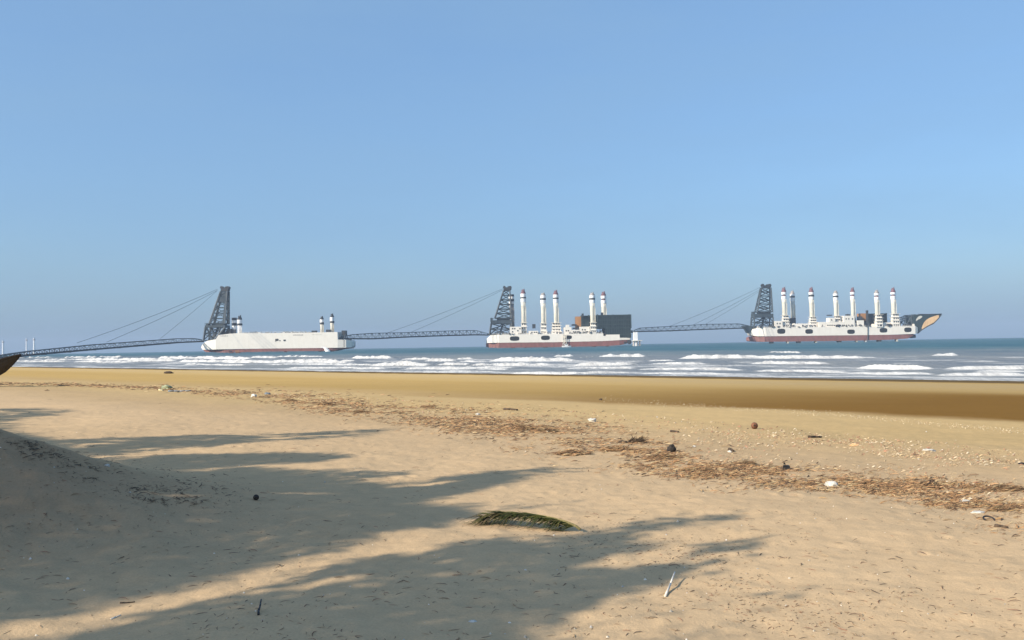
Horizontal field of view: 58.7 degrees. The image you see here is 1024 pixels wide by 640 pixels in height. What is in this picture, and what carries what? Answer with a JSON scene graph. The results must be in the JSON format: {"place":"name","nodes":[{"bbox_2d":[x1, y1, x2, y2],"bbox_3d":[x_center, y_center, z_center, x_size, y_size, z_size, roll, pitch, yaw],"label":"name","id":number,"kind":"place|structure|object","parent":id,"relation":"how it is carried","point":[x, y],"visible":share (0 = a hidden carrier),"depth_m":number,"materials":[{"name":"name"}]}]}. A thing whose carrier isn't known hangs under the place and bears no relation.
{"place":"outdoors","nodes":[
{"label":"outdoors","id":0,"kind":"place"},
{"bbox_2d":[0,367,1023,639],"bbox_3d":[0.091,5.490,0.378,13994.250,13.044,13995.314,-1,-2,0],"label":"ground","id":1,"kind":"structure","parent":0,"point":[318,523],"depth_m":8.46,"materials":[{"name":"beige sand"}]},
{"bbox_2d":[0,354,20,374],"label":"wooden boat","id":2,"kind":"object","parent":1,"relation":"on","point":[7,363],"visible":1,"depth_m":51.74,"materials":[{"name":"brown wood"}]},
{"bbox_2d":[0,432,242,507],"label":"dune litter","id":3,"kind":"object","parent":1,"relation":"on","point":[90,467],"visible":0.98,"depth_m":8.97,"materials":[{"name":"brown plant"}]},
{"bbox_2d":[161,385,172,388],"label":"plastic heap","id":4,"kind":"object","parent":1,"relation":"on","point":[166,387],"visible":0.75,"depth_m":46.80,"materials":[{"name":"white plastic"}]},
{"bbox_2d":[168,390,190,391],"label":"plank","id":5,"kind":"object","parent":1,"relation":"on","point":[177,390],"visible":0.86,"depth_m":44.05,"materials":[{"name":"white paint"}]},
{"bbox_2d":[257,599,261,614],"bbox_3d":[-1.567,1.782,5.647,0.017,0.051,0.197,-1,-2,-11],"label":"stick","id":6,"kind":"object","parent":1,"relation":"on","point":[258,611],"visible":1,"depth_m":5.61,"materials":[{"name":"black wood"}]},
{"bbox_2d":[314,402,338,405],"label":"litter heap","id":7,"kind":"object","parent":1,"relation":"on","point":[330,403],"visible":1,"depth_m":29.88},
{"bbox_2d":[350,409,371,412],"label":"litter heap","id":8,"kind":"object","parent":1,"relation":"on","point":[359,411],"visible":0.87,"depth_m":25.94,"materials":[{"name":"brown plant"}]},
{"bbox_2d":[419,404,435,407],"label":"litter heap","id":9,"kind":"object","parent":1,"relation":"on","point":[429,406],"visible":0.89,"depth_m":28.95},
{"bbox_2d":[0,419,1004,639],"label":"shell bits","id":10,"kind":"object","parent":1,"relation":"on","point":[525,636],"visible":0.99,"depth_m":6.22,"materials":[{"name":"white"}]},
{"bbox_2d":[0,381,1023,536],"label":"wrack line","id":11,"kind":"object","parent":1,"relation":"on","point":[754,470],"visible":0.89,"depth_m":12.88,"materials":[{"name":"brown plant"}]},
{"bbox_2d":[0,396,1023,639],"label":"scattered twigs","id":12,"kind":"object","parent":1,"relation":"on","point":[519,572],"visible":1,"depth_m":6.50,"materials":[{"name":"brown wood"}]},
{"bbox_2d":[25,439,1008,639],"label":"needle litter","id":13,"kind":"object","parent":1,"relation":"on","point":[696,575],"visible":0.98,"depth_m":6.22,"materials":[{"name":"brown plant"}]},
{"bbox_2d":[457,510,580,531],"bbox_3d":[0.053,1.821,8.278,1.219,0.136,0.458,-2,-2,31],"label":"palm frond","id":14,"kind":"object","parent":1,"relation":"on","point":[503,515],"visible":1,"depth_m":8.27,"materials":[{"name":"plant"}]},
{"bbox_2d":[508,424,536,429],"bbox_3d":[0.209,2.334,19.711,0.731,0.144,0.551,-1,-2,0],"label":"litter heap","id":15,"kind":"object","parent":1,"relation":"on","point":[522,427],"visible":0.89,"depth_m":19.65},
{"bbox_2d":[533,426,560,431],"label":"litter heap","id":16,"kind":"object","parent":1,"relation":"on","point":[546,429],"visible":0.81,"depth_m":19.00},
{"bbox_2d":[546,448,595,455],"bbox_3d":[0.933,2.113,14.558,0.661,0.125,0.584,-2,-2,40],"label":"litter heap","id":17,"kind":"object","parent":1,"relation":"on","point":[573,452],"visible":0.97,"depth_m":14.48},
{"bbox_2d":[598,444,635,451],"bbox_3d":[1.712,2.094,14.886,0.680,0.132,0.436,-1,-2,0],"label":"litter heap","id":18,"kind":"object","parent":1,"relation":"on","point":[619,448],"visible":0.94,"depth_m":14.83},
{"bbox_2d":[619,435,646,442],"bbox_3d":[2.221,2.121,16.353,0.604,0.240,0.301,-1,-2,13],"label":"driftwood","id":19,"kind":"object","parent":1,"relation":"on","point":[635,440],"visible":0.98,"depth_m":16.32,"materials":[{"name":"brown wood"}]},
{"bbox_2d":[267,393,1023,504],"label":"fine litter","id":20,"kind":"object","parent":1,"relation":"on","point":[900,454],"visible":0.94,"depth_m":15.62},
{"bbox_2d":[648,451,680,458],"bbox_3d":[2.276,2.051,13.757,0.548,0.154,0.403,-1,-2,0],"label":"litter heap","id":21,"kind":"object","parent":1,"relation":"on","point":[662,455],"visible":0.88,"depth_m":13.70,"materials":[{"name":"beige sand"}]},
{"bbox_2d":[664,571,674,596],"bbox_3d":[1.074,1.792,6.176,0.016,0.060,0.459,-1,-2,18],"label":"stick","id":22,"kind":"object","parent":1,"relation":"on","point":[667,590],"visible":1,"depth_m":6.11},
{"bbox_2d":[667,444,676,451],"bbox_3d":[2.570,2.058,14.542,0.195,0.155,0.128,-1,-2,0],"label":"husk stump","id":23,"kind":"object","parent":1,"relation":"on","point":[671,447],"visible":0.94,"depth_m":14.51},
{"bbox_2d":[681,466,713,472],"bbox_3d":[2.476,1.996,12.129,0.518,0.108,0.358,-1,-2,0],"label":"litter heap","id":24,"kind":"object","parent":1,"relation":"on","point":[693,468],"visible":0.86,"depth_m":12.10,"materials":[{"name":"beige sand"}]},
{"bbox_2d":[735,459,757,464],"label":"litter heap","id":25,"kind":"object","parent":1,"relation":"on","point":[747,461],"visible":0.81,"depth_m":12.85,"materials":[{"name":"beige sand"}]},
{"bbox_2d":[751,422,757,428],"bbox_3d":[5.203,2.269,19.515,0.146,0.149,0.157,-1,-2,0],"label":"coconut","id":26,"kind":"object","parent":1,"relation":"on","point":[754,425],"visible":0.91,"depth_m":19.47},
{"bbox_2d":[782,462,790,469],"bbox_3d":[3.672,1.970,12.269,0.165,0.117,0.079,-1,-2,0],"label":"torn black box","id":27,"kind":"object","parent":1,"relation":"on","point":[785,466],"visible":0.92,"depth_m":12.25,"materials":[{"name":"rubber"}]},
{"bbox_2d":[604,395,1021,432],"bbox_3d":[6.920,2.703,27.433,3.792,0.253,21.851,0,-2,-24],"label":"shell crest","id":28,"kind":"object","parent":1,"relation":"on","point":[851,416],"visible":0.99,"depth_m":23.18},
{"bbox_2d":[808,435,821,437],"bbox_3d":[5.791,2.228,17.405,0.330,0.063,0.056,0,-2,-30],"label":"stick","id":29,"kind":"object","parent":1,"relation":"on","point":[810,436],"visible":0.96,"depth_m":17.36,"materials":[{"name":"wood"}]},
{"bbox_2d":[824,481,837,486],"bbox_3d":[3.756,1.931,10.715,0.165,0.082,0.098,-1,-2,18],"label":"plastic bag","id":30,"kind":"object","parent":1,"relation":"on","point":[830,483],"visible":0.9,"depth_m":10.68,"materials":[{"name":"white plastic"}]},
{"bbox_2d":[846,479,884,484],"bbox_3d":[4.254,1.955,10.935,0.496,0.091,0.340,0,-2,-27],"label":"litter heap","id":31,"kind":"object","parent":1,"relation":"on","point":[867,482],"visible":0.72,"depth_m":10.91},
{"bbox_2d":[914,480,948,489],"bbox_3d":[4.939,1.954,10.762,0.460,0.103,0.339,-1,-2,0],"label":"litter heap","id":32,"kind":"object","parent":1,"relation":"on","point":[930,483],"visible":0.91,"depth_m":10.73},
{"bbox_2d":[962,483,981,488],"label":"litter heap","id":33,"kind":"object","parent":1,"relation":"on","point":[968,486],"visible":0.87,"depth_m":10.60,"materials":[{"name":"brown plant"}]},
{"bbox_2d":[982,515,995,520],"bbox_3d":[4.544,1.897,8.670,0.112,0.057,0.112,-1,-2,0],"label":"ring","id":34,"kind":"object","parent":1,"relation":"on","point":[988,516],"visible":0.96,"depth_m":8.69,"materials":[{"name":"grey metal"}]},
{"bbox_2d":[984,504,1015,511],"bbox_3d":[4.945,1.909,9.237,0.343,0.077,0.229,-1,-2,0],"label":"litter heap","id":35,"kind":"object","parent":1,"relation":"on","point":[999,508],"visible":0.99,"depth_m":9.20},
{"bbox_2d":[994,524,1007,527],"bbox_3d":[4.444,1.879,8.266,0.038,0.038,0.116,0,-2,-33],"label":"stick","id":36,"kind":"object","parent":1,"relation":"on","point":[999,525],"visible":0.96,"depth_m":8.26,"materials":[{"name":"brown wood"}]},
{"bbox_2d":[985,484,1023,491],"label":"litter heap","id":37,"kind":"object","parent":1,"relation":"on","point":[1001,487],"visible":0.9,"depth_m":10.39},
{"bbox_2d":[0,338,1023,380],"bbox_3d":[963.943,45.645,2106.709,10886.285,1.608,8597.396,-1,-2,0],"label":"water","id":38,"kind":"structure","parent":0,"point":[992,359],"depth_m":175.74,"materials":[{"name":"liquid"}]},
{"bbox_2d":[201,286,355,352],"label":"power barge","id":39,"kind":"object","parent":38,"relation":"on","point":[229,340],"visible":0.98,"depth_m":950.06,"materials":[{"name":"white paint"}]},
{"bbox_2d":[0,289,216,358],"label":"truss bridge","id":40,"kind":"structure","parent":39,"relation":"attached to","point":[71,350],"depth_m":787.87,"materials":[{"name":"grey metal"}]},
{"bbox_2d":[342,288,503,338],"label":"truss bridge","id":41,"kind":"structure","parent":39,"relation":"attached to","point":[412,332],"depth_m":1038.58,"materials":[{"name":"grey metal"}]},
{"bbox_2d":[486,286,632,347],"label":"power barge","id":42,"kind":"object","parent":38,"relation":"on","point":[616,329],"visible":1,"depth_m":1081.71,"materials":[{"name":"white paint"}]},
{"bbox_2d":[632,332,641,345],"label":"bridge pier","id":43,"kind":"structure","parent":38,"relation":"in","point":[635,340],"depth_m":1070.10,"materials":[{"name":"white paint"}]},
{"bbox_2d":[633,287,763,331],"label":"truss bridge","id":44,"kind":"structure","parent":43,"relation":"on","point":[710,327],"depth_m":1182.74,"materials":[{"name":"grey metal"}]},
{"bbox_2d":[742,284,941,342],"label":"power barge","id":45,"kind":"object","parent":38,"relation":"on","point":[876,326],"visible":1,"depth_m":1253.17,"materials":[{"name":"white paint"}]},
{"bbox_2d":[0,0,1023,353],"label":"sky","id":46,"kind":"structure","parent":0,"point":[379,166],"materials":[{"name":"blue"}]}
]}

